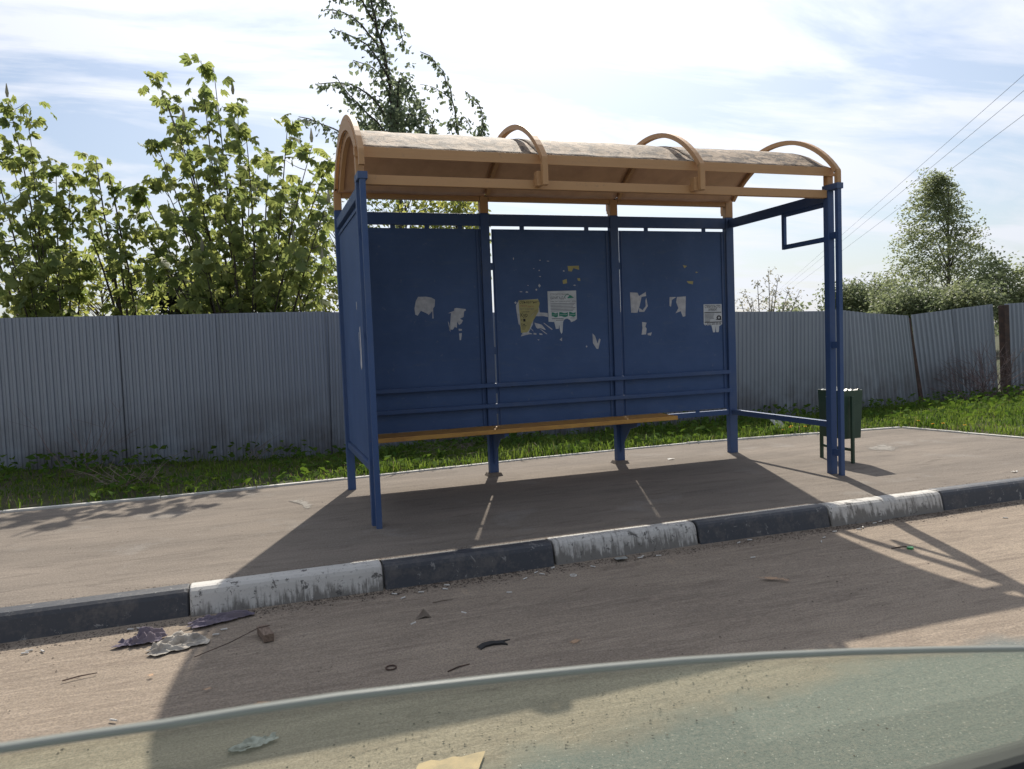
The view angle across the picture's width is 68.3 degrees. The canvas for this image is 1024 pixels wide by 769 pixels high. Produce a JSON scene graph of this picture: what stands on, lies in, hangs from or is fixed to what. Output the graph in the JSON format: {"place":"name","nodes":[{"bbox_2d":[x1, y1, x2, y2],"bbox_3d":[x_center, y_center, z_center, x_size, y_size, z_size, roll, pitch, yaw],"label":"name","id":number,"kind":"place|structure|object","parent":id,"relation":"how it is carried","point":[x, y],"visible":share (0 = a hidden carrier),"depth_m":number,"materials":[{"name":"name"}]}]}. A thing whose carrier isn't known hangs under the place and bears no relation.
{"place":"outdoors","nodes":[
{"label":"outdoors","id":0,"kind":"place"},
{"bbox_2d":[0,499,1023,768],"bbox_3d":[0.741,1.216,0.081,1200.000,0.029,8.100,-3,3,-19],"label":"road","id":1,"kind":"structure","parent":0,"point":[928,707],"depth_m":2.90,"materials":[{"name":"grey asphalt"}]},
{"bbox_2d":[62,672,96,680],"bbox_3d":[-1.701,1.149,2.971,0.120,0.006,0.010,-4,4,-32],"label":"stick","id":2,"kind":"object","parent":1,"relation":"on","point":[78,676],"visible":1,"depth_m":2.97,"materials":[{"name":"brown wood"}]},
{"bbox_2d":[111,626,166,647],"bbox_3d":[-1.632,1.100,3.306,0.228,0.048,0.129,-5,4,-36],"label":"rag","id":3,"kind":"object","parent":1,"relation":"on","point":[145,634],"visible":1,"depth_m":3.30,"materials":[{"name":"purple fabric"}]},
{"bbox_2d":[146,630,209,655],"bbox_3d":[-1.451,1.102,3.268,0.250,0.044,0.175,-4,4,-33],"label":"rag","id":4,"kind":"object","parent":1,"relation":"on","point":[180,640],"visible":1,"depth_m":3.24,"materials":[{"name":"white fabric"}]},
{"bbox_2d":[186,610,253,627],"bbox_3d":[-1.358,1.078,3.509,0.310,0.031,0.104,-4,4,-27],"label":"rag","id":5,"kind":"object","parent":1,"relation":"on","point":[208,619],"visible":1,"depth_m":3.49,"materials":[{"name":"purple fabric"}]},
{"bbox_2d":[194,624,273,656],"bbox_3d":[-1.199,1.099,3.245,0.331,0.040,0.130,-4,4,-31],"label":"wood block","id":6,"kind":"object","parent":1,"relation":"on","point":[265,633],"depth_m":3.27,"materials":[{"name":"brown wood"}]},
{"bbox_2d":[227,732,278,752],"bbox_3d":[-0.824,1.136,2.396,0.160,0.020,0.068,-4,4,-30],"label":"plastic bag","id":7,"kind":"object","parent":1,"relation":"on","point":[250,742],"visible":1,"depth_m":2.40,"materials":[{"name":"white plastic"}]},
{"bbox_2d":[385,664,396,669],"bbox_3d":[-0.471,1.103,2.941,0.046,0.006,0.045,-3,3,-19],"label":"ring","id":8,"kind":"object","parent":1,"relation":"on","point":[391,665],"visible":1,"depth_m":2.94,"materials":[{"name":"brown metal"}]},
{"bbox_2d":[415,609,430,619],"bbox_3d":[-0.411,1.052,3.467,0.078,0.045,0.024,-3,3,-19],"label":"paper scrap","id":9,"kind":"object","parent":1,"relation":"on","point":[423,613],"visible":1,"depth_m":3.46,"materials":[{"name":"grey paper"}]},
{"bbox_2d":[416,751,484,768],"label":"cardboard piece","id":10,"kind":"object","parent":1,"relation":"on","point":[472,761],"visible":1,"depth_m":2.25,"materials":[{"name":"beige cardboard"}]},
{"bbox_2d":[448,663,469,671],"bbox_3d":[-0.208,1.094,2.921,0.100,0.006,0.010,-5,4,-37],"label":"stick","id":11,"kind":"object","parent":1,"relation":"on","point":[458,667],"visible":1,"depth_m":2.92,"materials":[{"name":"brown wood"}]},
{"bbox_2d":[477,639,509,649],"bbox_3d":[-0.072,1.075,3.125,0.150,0.013,0.054,-3,3,-19],"label":"rubber scrap","id":12,"kind":"object","parent":1,"relation":"on","point":[483,645],"visible":1,"depth_m":3.12,"materials":[{"name":"black rubber"}]},
{"bbox_2d":[0,477,1023,642],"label":"kerb","id":13,"kind":"structure","parent":1,"relation":"on","point":[49,618],"depth_m":3.98,"materials":[{"name":"black paint"}]},
{"bbox_2d":[8,517,1016,768],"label":"road crumbs","id":14,"kind":"object","parent":1,"relation":"on","point":[560,659],"visible":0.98,"depth_m":2.71,"materials":[{"name":"grey gravel"}]},
{"bbox_2d":[615,556,626,559],"bbox_3d":[0.610,0.970,4.216,0.070,0.011,0.044,-4,4,-24],"label":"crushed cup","id":15,"kind":"object","parent":1,"relation":"on","point":[619,558],"visible":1,"depth_m":4.22,"materials":[{"name":"white plastic"}]},
{"bbox_2d":[247,610,1020,768],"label":"road crumbs","id":16,"kind":"object","parent":1,"relation":"on","point":[578,713],"visible":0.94,"depth_m":2.50,"materials":[{"name":"grey gravel"}]},
{"bbox_2d":[760,577,786,579],"bbox_3d":[1.312,0.982,3.839,0.279,0.001,0.088,0,4,28],"label":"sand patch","id":17,"kind":"object","parent":1,"relation":"on","point":[774,578],"visible":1,"depth_m":3.82,"materials":[{"name":"beige sand"}]},
{"bbox_2d":[0,645,1023,768],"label":"car door","id":18,"kind":"object","parent":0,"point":[1008,755],"visible":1,"depth_m":0.37,"materials":[{"name":"metal"}]},
{"bbox_2d":[0,324,1023,585],"bbox_3d":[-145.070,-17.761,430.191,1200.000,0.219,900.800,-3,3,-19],"label":"ground","id":19,"kind":"structure","parent":0,"point":[84,496],"depth_m":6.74,"materials":[{"name":"green plant"}]},
{"bbox_2d":[0,83,102,317],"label":"broadleaf tree","id":20,"kind":"object","parent":19,"relation":"on","point":[27,299],"visible":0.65,"depth_m":8.86,"materials":[{"name":"green plant"}]},
{"bbox_2d":[0,224,123,317],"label":"shrub","id":21,"kind":"object","parent":19,"relation":"on","point":[7,310],"visible":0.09,"depth_m":12.12,"materials":[{"name":"green plant"}]},
{"bbox_2d":[13,395,142,473],"bbox_3d":[-4.045,0.473,7.128,1.172,0.742,0.664,-3,3,-9],"label":"plant","id":22,"kind":"object","parent":19,"relation":"on","point":[84,440],"visible":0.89,"depth_m":7.16,"materials":[{"name":"green plant"}]},
{"bbox_2d":[50,239,170,315],"bbox_3d":[-6.696,-0.860,12.554,2.111,3.244,2.029,-3,3,-19],"label":"shrub","id":23,"kind":"object","parent":19,"relation":"on","point":[85,309],"visible":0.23,"depth_m":12.52,"materials":[{"name":"green plant"}]},
{"bbox_2d":[71,151,167,315],"bbox_3d":[-4.766,-0.937,9.196,1.282,3.652,0.884,0,4,30],"label":"broadleaf tree","id":24,"kind":"object","parent":19,"relation":"on","point":[127,298],"visible":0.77,"depth_m":9.03,"materials":[{"name":"green plant"}]},
{"bbox_2d":[61,450,184,488],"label":"grass","id":25,"kind":"structure","parent":19,"relation":"on","point":[136,478],"depth_m":6.41,"materials":[{"name":"green plant"}]},
{"bbox_2d":[134,263,197,314],"bbox_3d":[-9.696,-1.607,22.081,2.723,3.885,2.652,-3,3,-19],"label":"shrub","id":26,"kind":"object","parent":19,"relation":"on","point":[171,301],"visible":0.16,"depth_m":21.43,"materials":[{"name":"green plant"}]},
{"bbox_2d":[165,255,280,313],"bbox_3d":[-4.619,-0.784,12.620,2.023,2.927,1.759,-3,3,-19],"label":"shrub","id":27,"kind":"object","parent":19,"relation":"on","point":[212,280],"visible":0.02,"depth_m":12.29,"materials":[{"name":"green plant"}]},
{"bbox_2d":[115,53,337,313],"bbox_3d":[-3.349,-1.547,9.152,2.060,4.779,2.982,-7,6,-57],"label":"broadleaf tree","id":28,"kind":"object","parent":19,"relation":"on","point":[239,278],"visible":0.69,"depth_m":8.83,"materials":[{"name":"green plant"}]},
{"bbox_2d":[242,411,282,460],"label":"plant","id":29,"kind":"object","parent":19,"relation":"on","point":[264,444],"visible":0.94,"depth_m":7.64,"materials":[{"name":"green plant"}]},
{"bbox_2d":[255,215,337,311],"bbox_3d":[-3.346,-1.050,12.102,1.761,3.418,2.315,-3,3,-19],"label":"shrub","id":30,"kind":"object","parent":19,"relation":"on","point":[328,298],"visible":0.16,"depth_m":12.07,"materials":[{"name":"green plant"}]},
{"bbox_2d":[276,183,391,311],"bbox_3d":[-2.868,-1.379,12.493,1.760,3.994,2.019,0,4,36],"label":"shrub","id":31,"kind":"object","parent":19,"relation":"on","point":[313,191],"visible":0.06,"depth_m":12.35,"materials":[{"name":"green plant"}]},
{"bbox_2d":[295,0,476,227],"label":"windblown tree","id":32,"kind":"object","parent":19,"relation":"on","point":[393,120],"visible":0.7,"depth_m":14.83,"materials":[{"name":"green plant"}]},
{"bbox_2d":[367,199,476,228],"bbox_3d":[-1.647,-1.687,12.582,2.483,4.505,1.988,-3,3,-19],"label":"shrub","id":33,"kind":"object","parent":19,"relation":"on","point":[405,204],"visible":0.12,"depth_m":12.55,"materials":[{"name":"green plant"}]},
{"bbox_2d":[420,51,475,212],"bbox_3d":[-1.249,-3.877,15.594,1.011,5.978,0.601,0,4,31],"label":"windblown sapling","id":34,"kind":"object","parent":19,"relation":"on","point":[455,124],"visible":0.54,"depth_m":15.48,"materials":[{"name":"green plant"}]},
{"bbox_2d":[414,194,491,243],"bbox_3d":[-0.887,-1.793,13.010,1.596,4.609,1.739,-3,3,-19],"label":"shrub","id":35,"kind":"object","parent":19,"relation":"on","point":[464,206],"visible":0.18,"depth_m":12.64,"materials":[{"name":"green plant"}]},
{"bbox_2d":[403,437,515,460],"bbox_3d":[-0.638,0.620,7.782,1.284,0.175,1.422,-3,3,-19],"label":"grass heap","id":36,"kind":"object","parent":19,"relation":"on","point":[461,445],"depth_m":7.79,"materials":[{"name":"green plant"}]},
{"bbox_2d":[464,91,491,278],"bbox_3d":[-0.598,-3.465,15.494,0.451,5.148,0.550,-3,3,-19],"label":"windblown sapling","id":37,"kind":"object","parent":19,"relation":"on","point":[481,132],"visible":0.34,"depth_m":15.46,"materials":[{"name":"green plant"}]},
{"bbox_2d":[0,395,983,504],"bbox_3d":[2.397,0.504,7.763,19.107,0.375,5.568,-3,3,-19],"label":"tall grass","id":38,"kind":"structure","parent":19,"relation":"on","point":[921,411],"depth_m":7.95,"materials":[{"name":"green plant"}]},
{"bbox_2d":[0,398,1022,505],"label":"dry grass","id":39,"kind":"structure","parent":19,"relation":"on","point":[404,454],"depth_m":7.26,"materials":[{"name":"green plant"}]},
{"bbox_2d":[0,428,1023,607],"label":"footway","id":40,"kind":"structure","parent":19,"relation":"on","point":[264,531],"depth_m":5.19,"materials":[{"name":"concrete"}]},
{"bbox_2d":[291,500,310,507],"bbox_3d":[-1.524,0.864,5.501,0.170,0.001,0.617,-4,4,-33],"label":"cement spill","id":41,"kind":"object","parent":40,"relation":"on","point":[304,504],"visible":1,"depth_m":5.52,"materials":[{"name":"white concrete"}]},
{"bbox_2d":[5,479,1001,606],"bbox_3d":[1.282,0.804,4.692,9.996,0.004,0.106,-3,3,-19],"label":"kerb grit","id":42,"kind":"object","parent":40,"relation":"on","point":[510,541],"visible":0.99,"depth_m":4.19,"materials":[{"name":"grey gravel"}]},
{"bbox_2d":[19,428,1017,589],"bbox_3d":[0.892,0.754,5.833,9.995,0.005,2.482,-3,3,-19],"label":"footway grit","id":43,"kind":"object","parent":40,"relation":"on","point":[485,489],"visible":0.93,"depth_m":5.38,"materials":[{"name":"grey gravel"}]},
{"bbox_2d":[333,115,844,528],"bbox_3d":[0.575,-0.553,5.845,3.610,2.737,1.512,-3,3,-19],"label":"bus shelter","id":44,"kind":"object","parent":40,"relation":"on","point":[420,372],"visible":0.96,"depth_m":6.21,"materials":[{"name":"blue paint"}]},
{"bbox_2d":[356,302,361,369],"bbox_3d":[-1.019,-0.327,5.031,0.001,0.460,0.155,-3,3,-19],"label":"torn paper","id":45,"kind":"object","parent":44,"relation":"attached to","point":[360,344],"visible":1,"depth_m":5.00,"materials":[{"name":"paper"}]},
{"bbox_2d":[414,297,434,318],"bbox_3d":[-0.705,-0.622,6.111,0.172,0.178,0.001,-3,3,-19],"label":"torn paper","id":46,"kind":"object","parent":44,"relation":"attached to","point":[426,305],"visible":1,"depth_m":6.11,"materials":[{"name":"white paper"}]},
{"bbox_2d":[448,308,465,339],"bbox_3d":[-0.451,-0.496,6.202,0.156,0.265,0.001,-3,3,-19],"label":"torn paper","id":47,"kind":"object","parent":44,"relation":"attached to","point":[457,314],"visible":1,"depth_m":6.20,"materials":[{"name":"white paper"}]},
{"bbox_2d":[518,299,539,332],"bbox_3d":[0.151,-0.581,6.397,0.191,0.280,0.010,-3,3,-19],"label":"notice","id":48,"kind":"object","parent":44,"relation":"attached to","point":[528,309],"visible":1,"depth_m":6.39,"materials":[{"name":"yellow paper"}]},
{"bbox_2d":[516,299,551,339],"bbox_3d":[0.191,-0.550,6.417,0.326,0.353,0.001,-3,3,-19],"label":"torn paper","id":49,"kind":"object","parent":44,"relation":"attached to","point":[539,313],"visible":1,"depth_m":6.42,"materials":[{"name":"white paper"}]},
{"bbox_2d":[513,257,586,346],"bbox_3d":[0.331,-0.696,6.458,0.659,0.784,0.001,-3,3,-19],"label":"torn paper","id":50,"kind":"object","parent":44,"relation":"attached to","point":[539,285],"visible":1,"depth_m":6.41,"materials":[{"name":"white paper"}]},
{"bbox_2d":[547,290,576,333],"bbox_3d":[0.436,-0.621,6.496,0.266,0.371,0.001,-3,3,-19],"label":"notice","id":51,"kind":"object","parent":44,"relation":"attached to","point":[562,305],"visible":1,"depth_m":6.49,"materials":[{"name":"paper"}]},
{"bbox_2d":[563,266,579,283],"bbox_3d":[0.511,-0.946,6.509,0.167,0.156,0.001,-3,3,-19],"label":"torn paper","id":52,"kind":"object","parent":44,"relation":"attached to","point":[570,268],"visible":1,"depth_m":6.51,"materials":[{"name":"yellow paper"}]},
{"bbox_2d":[593,334,600,348],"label":"torn paper","id":53,"kind":"object","parent":44,"relation":"attached to","point":[596,344],"visible":1,"depth_m":6.61,"materials":[{"name":"white paper"}]},
{"bbox_2d":[630,292,647,312],"bbox_3d":[1.133,-0.733,6.729,0.174,0.183,0.001,-3,3,-19],"label":"torn paper","id":54,"kind":"object","parent":44,"relation":"attached to","point":[635,299],"visible":1,"depth_m":6.72,"materials":[{"name":"white paper"}]},
{"bbox_2d":[642,322,651,335],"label":"torn paper","id":55,"kind":"object","parent":44,"relation":"attached to","point":[644,328],"visible":1,"depth_m":6.76,"materials":[{"name":"white paper"}]},
{"bbox_2d":[670,296,685,316],"bbox_3d":[1.507,-0.707,6.856,0.171,0.185,0.001,-3,3,-19],"label":"torn paper","id":56,"kind":"object","parent":44,"relation":"attached to","point":[681,303],"visible":1,"depth_m":6.87,"materials":[{"name":"white paper"}]},
{"bbox_2d":[704,304,721,331],"bbox_3d":[1.858,-0.612,6.979,0.197,0.261,0.001,-3,3,-19],"label":"notice","id":57,"kind":"object","parent":44,"relation":"attached to","point":[713,315],"visible":1,"depth_m":6.98,"materials":[{"name":"paper"}]},
{"bbox_2d":[818,389,862,463],"bbox_3d":[2.795,0.350,6.446,0.224,0.615,0.388,-3,3,-19],"label":"litter bin","id":58,"kind":"object","parent":40,"relation":"on","point":[852,410],"visible":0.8,"depth_m":6.31,"materials":[{"name":"green metal"}]},
{"bbox_2d":[821,386,859,390],"bbox_3d":[2.795,0.061,6.434,0.180,0.072,0.280,-3,3,-19],"label":"bin liner","id":59,"kind":"object","parent":58,"relation":"in","point":[844,390],"visible":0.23,"depth_m":6.43,"materials":[{"name":"white plastic"}]},
{"bbox_2d":[869,444,894,450],"bbox_3d":[3.482,0.583,7.060,0.419,0.001,0.789,-1,4,26],"label":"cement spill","id":60,"kind":"object","parent":40,"relation":"on","point":[882,447],"visible":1,"depth_m":7.01,"materials":[{"name":"grey concrete"}]},
{"bbox_2d":[0,384,1023,499],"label":"leafy weeds","id":61,"kind":"object","parent":19,"relation":"on","point":[994,398],"visible":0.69,"depth_m":7.66,"materials":[{"name":"green plant"}]},
{"bbox_2d":[0,303,1023,469],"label":"metal fence","id":62,"kind":"object","parent":19,"relation":"on","point":[176,384],"visible":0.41,"depth_m":7.90,"materials":[{"name":"grey metal"}]},
{"bbox_2d":[0,427,1023,512],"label":"footway edging","id":63,"kind":"object","parent":19,"relation":"on","point":[166,496],"visible":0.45,"depth_m":6.62,"materials":[{"name":"concrete"}]},
{"bbox_2d":[735,266,807,311],"bbox_3d":[6.404,-1.530,19.028,1.973,2.872,1.105,-3,3,-19],"label":"blossoming tree","id":64,"kind":"object","parent":19,"relation":"on","point":[772,302],"visible":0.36,"depth_m":18.98,"materials":[{"name":"green plant"}]},
{"bbox_2d":[770,419,784,427],"bbox_3d":[3.000,0.428,8.540,0.154,0.128,0.096,-2,3,1],"label":"paper sheet","id":65,"kind":"object","parent":19,"relation":"on","point":[774,422],"visible":0.37,"depth_m":8.54,"materials":[{"name":"white paper"}]},
{"bbox_2d":[812,272,879,312],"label":"bushy tree","id":66,"kind":"object","parent":19,"relation":"on","point":[853,300],"visible":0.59,"depth_m":35.39,"materials":[{"name":"green plant"}]},
{"bbox_2d":[823,275,910,312],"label":"bushy tree","id":67,"kind":"object","parent":19,"relation":"on","point":[875,286],"visible":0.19,"depth_m":37.56,"materials":[{"name":"green plant"}]},
{"bbox_2d":[739,289,998,334],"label":"distant treeline","id":68,"kind":"object","parent":19,"relation":"on","point":[801,305],"visible":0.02,"depth_m":78.34,"materials":[{"name":"green plant"}]},
{"bbox_2d":[848,271,946,324],"bbox_3d":[15.666,-2.783,30.095,3.228,3.376,3.438,-3,3,-19],"label":"bushy tree","id":69,"kind":"object","parent":19,"relation":"on","point":[908,302],"visible":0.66,"depth_m":29.46,"materials":[{"name":"green plant"}]},
{"bbox_2d":[861,167,1012,336],"bbox_3d":[18.701,-5.452,33.980,7.746,8.478,5.610,-3,3,-19],"label":"birch tree","id":70,"kind":"object","parent":19,"relation":"on","point":[939,188],"visible":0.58,"depth_m":33.38,"materials":[{"name":"green plant"}]},
{"bbox_2d":[917,274,1012,329],"bbox_3d":[16.929,-2.573,28.127,3.104,3.084,3.332,-1,4,24],"label":"bushy tree","id":71,"kind":"object","parent":19,"relation":"on","point":[968,295],"visible":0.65,"depth_m":27.61,"materials":[{"name":"green plant"}]},
{"bbox_2d":[927,334,1023,400],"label":"bare shrub","id":72,"kind":"object","parent":19,"relation":"on","point":[975,379],"visible":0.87,"depth_m":11.68,"materials":[{"name":"plant"}]},
{"bbox_2d":[947,246,1023,331],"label":"bushy tree","id":73,"kind":"object","parent":19,"relation":"on","point":[1016,295],"visible":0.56,"depth_m":29.43,"materials":[{"name":"green plant"}]},
{"bbox_2d":[0,500,1023,653],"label":"kerb dirt","id":74,"kind":"structure","parent":0,"point":[678,552],"depth_m":4.05,"materials":[{"name":"soil"}]},
{"bbox_2d":[0,0,1023,322],"label":"sky","id":75,"kind":"structure","parent":0,"point":[879,87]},
{"bbox_2d":[416,684,892,767],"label":"pale grit","id":76,"kind":"object","parent":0,"point":[703,749],"visible":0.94,"depth_m":2.34,"materials":[{"name":"gravel"}]},
{"bbox_2d":[758,92,1021,309],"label":"power line","id":77,"kind":"object","parent":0,"point":[927,170],"visible":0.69,"depth_m":24.97,"materials":[{"name":"grey metal"}]},
{"bbox_2d":[765,77,1020,301],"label":"power line","id":78,"kind":"object","parent":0,"point":[927,159],"visible":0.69,"depth_m":24.98,"materials":[{"name":"grey metal"}]},
{"bbox_2d":[776,116,1021,299],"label":"power line","id":79,"kind":"object","parent":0,"point":[930,184],"visible":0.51,"depth_m":25.16,"materials":[{"name":"grey metal"}]}
]}

